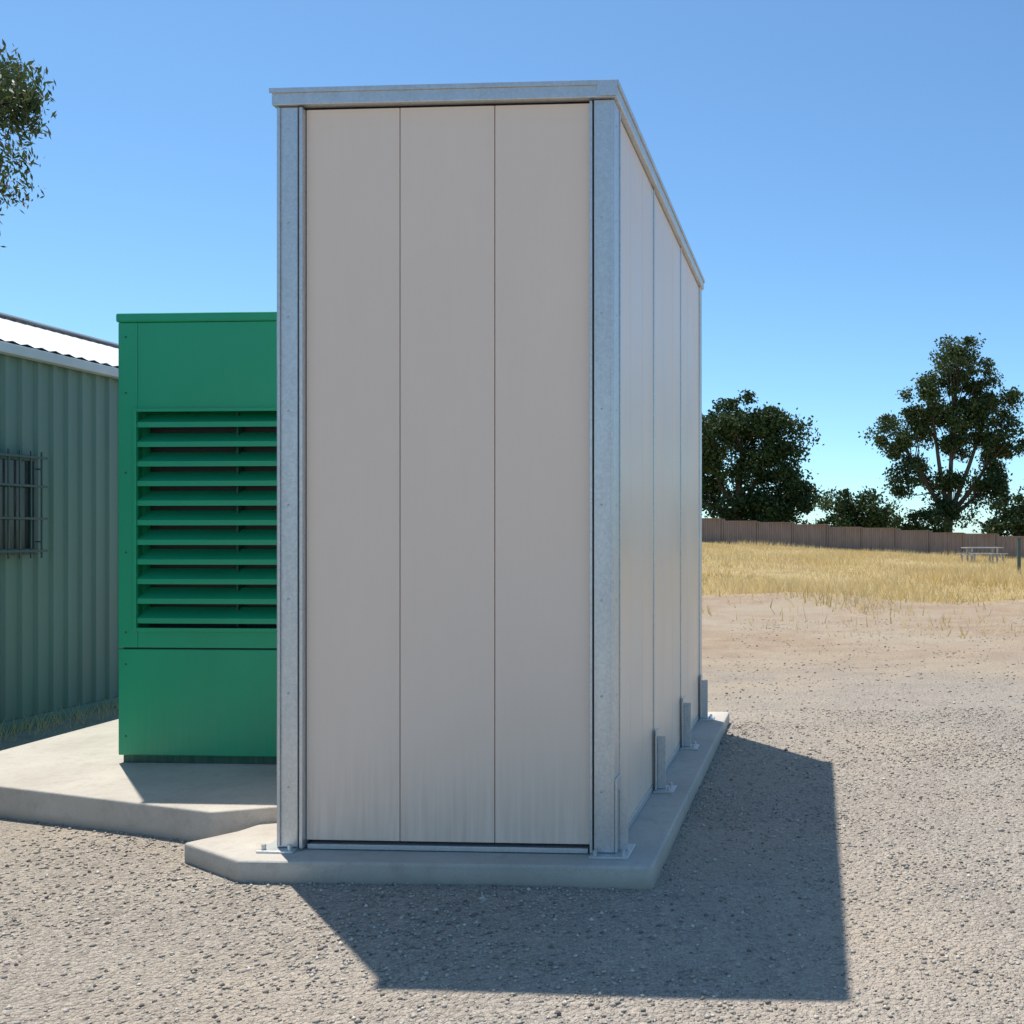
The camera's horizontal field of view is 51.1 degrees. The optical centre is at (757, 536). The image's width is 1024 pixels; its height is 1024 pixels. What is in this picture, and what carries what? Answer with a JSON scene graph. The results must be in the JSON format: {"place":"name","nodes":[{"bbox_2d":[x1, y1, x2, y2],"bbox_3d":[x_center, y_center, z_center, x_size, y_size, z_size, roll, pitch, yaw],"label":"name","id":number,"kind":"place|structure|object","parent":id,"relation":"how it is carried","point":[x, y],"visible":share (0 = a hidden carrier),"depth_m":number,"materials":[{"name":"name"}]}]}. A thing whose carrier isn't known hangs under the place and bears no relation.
{"place":"outdoors","nodes":[
{"label":"outdoors","id":0,"kind":"place"},
{"bbox_2d":[0,542,1023,1023],"bbox_3d":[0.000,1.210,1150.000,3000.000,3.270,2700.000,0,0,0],"label":"ground","id":1,"kind":"structure","parent":0,"point":[720,642],"depth_m":4.49,"materials":[{"name":"grey gravel"}]},
{"bbox_2d":[0,39,56,247],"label":"eucalyptus tree","id":2,"kind":"object","parent":1,"relation":"on","point":[25,100],"visible":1,"depth_m":19.31,"materials":[{"name":"green plant"}]},
{"bbox_2d":[0,697,118,741],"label":"weeds","id":3,"kind":"object","parent":1,"relation":"on","point":[52,721],"visible":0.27,"depth_m":8.67,"materials":[{"name":"green plant"}]},
{"bbox_2d":[0,312,122,735],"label":"green metal shed","id":4,"kind":"structure","parent":1,"relation":"on","point":[58,517],"depth_m":8.96,"materials":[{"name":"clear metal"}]},
{"bbox_2d":[0,459,29,548],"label":"window glass","id":5,"kind":"structure","parent":4,"relation":"in","point":[14,464],"depth_m":8.43,"materials":[{"name":"grey"}]},
{"bbox_2d":[0,452,37,554],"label":"window frame","id":6,"kind":"structure","parent":4,"relation":"in","point":[34,461],"depth_m":8.58,"materials":[{"name":"metal"}]},
{"bbox_2d":[0,719,276,841],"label":"generator pad","id":7,"kind":"object","parent":1,"relation":"on","point":[88,777],"visible":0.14,"depth_m":5.77,"materials":[{"name":"concrete"}]},
{"bbox_2d":[116,311,276,763],"bbox_3d":[-3.196,0.010,7.826,1.492,2.820,2.926,0,0,3],"label":"generator cabinet","id":8,"kind":"object","parent":7,"relation":"on","point":[197,516],"visible":0.33,"depth_m":6.40,"materials":[{"name":"green metal"}]},
{"bbox_2d":[185,712,728,889],"bbox_3d":[-1.533,1.625,6.766,2.354,0.250,4.150,0,0,3],"label":"shed pad","id":9,"kind":"object","parent":1,"relation":"on","point":[654,829],"visible":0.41,"depth_m":4.76,"materials":[{"name":"concrete"}]},
{"bbox_2d":[256,79,714,859],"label":"insulated panel shed","id":10,"kind":"structure","parent":9,"relation":"on","point":[488,467],"depth_m":4.88,"materials":[{"name":"metal"}]},
{"bbox_2d":[702,389,833,523],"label":"broadleaf tree","id":11,"kind":"object","parent":1,"relation":"on","point":[734,430],"visible":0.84,"depth_m":84.61,"materials":[{"name":"green plant"}]},
{"bbox_2d":[793,516,906,527],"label":"distant trees","id":12,"kind":"object","parent":1,"relation":"on","point":[806,521],"visible":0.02,"depth_m":221.42,"materials":[{"name":"green plant"}]},
{"bbox_2d":[813,486,906,527],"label":"shrub","id":13,"kind":"object","parent":1,"relation":"on","point":[861,512],"visible":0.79,"depth_m":79.18,"materials":[{"name":"green plant"}]},
{"bbox_2d":[702,539,1023,637],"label":"dry grass","id":14,"kind":"structure","parent":1,"relation":"on","point":[805,587],"depth_m":33.72,"materials":[{"name":"yellow plant"}]},
{"bbox_2d":[702,518,1023,559],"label":"boundary fence","id":15,"kind":"object","parent":1,"relation":"on","point":[823,536],"visible":0.24,"depth_m":70.77,"materials":[{"name":"brown wood"}]},
{"bbox_2d":[888,504,955,531],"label":"shrub","id":16,"kind":"object","parent":1,"relation":"on","point":[931,517],"visible":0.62,"depth_m":82.96,"materials":[{"name":"green plant"}]},
{"bbox_2d":[858,332,1023,531],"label":"tree","id":17,"kind":"object","parent":1,"relation":"on","point":[962,414],"visible":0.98,"depth_m":85.25,"materials":[{"name":"green plant"}]},
{"bbox_2d":[957,547,1007,562],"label":"picnic table","id":18,"kind":"object","parent":1,"relation":"on","point":[991,554],"visible":0.79,"depth_m":51.89,"materials":[{"name":"grey wood"}]},
{"bbox_2d":[975,486,1023,535],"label":"shrub","id":19,"kind":"object","parent":1,"relation":"on","point":[1011,518],"visible":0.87,"depth_m":79.38,"materials":[{"name":"green plant"}]},
{"bbox_2d":[1017,538,1020,573],"bbox_3d":[9.950,0.890,39.000,0.150,1.700,0.150,0,0,0],"label":"marker post","id":20,"kind":"object","parent":1,"relation":"on","point":[1018,553],"visible":0.77,"depth_m":38.94,"materials":[{"name":"metal"}]},
{"bbox_2d":[0,0,1023,534],"label":"sky","id":21,"kind":"structure","parent":0,"point":[843,180],"materials":[{"name":"blue"}]}
]}

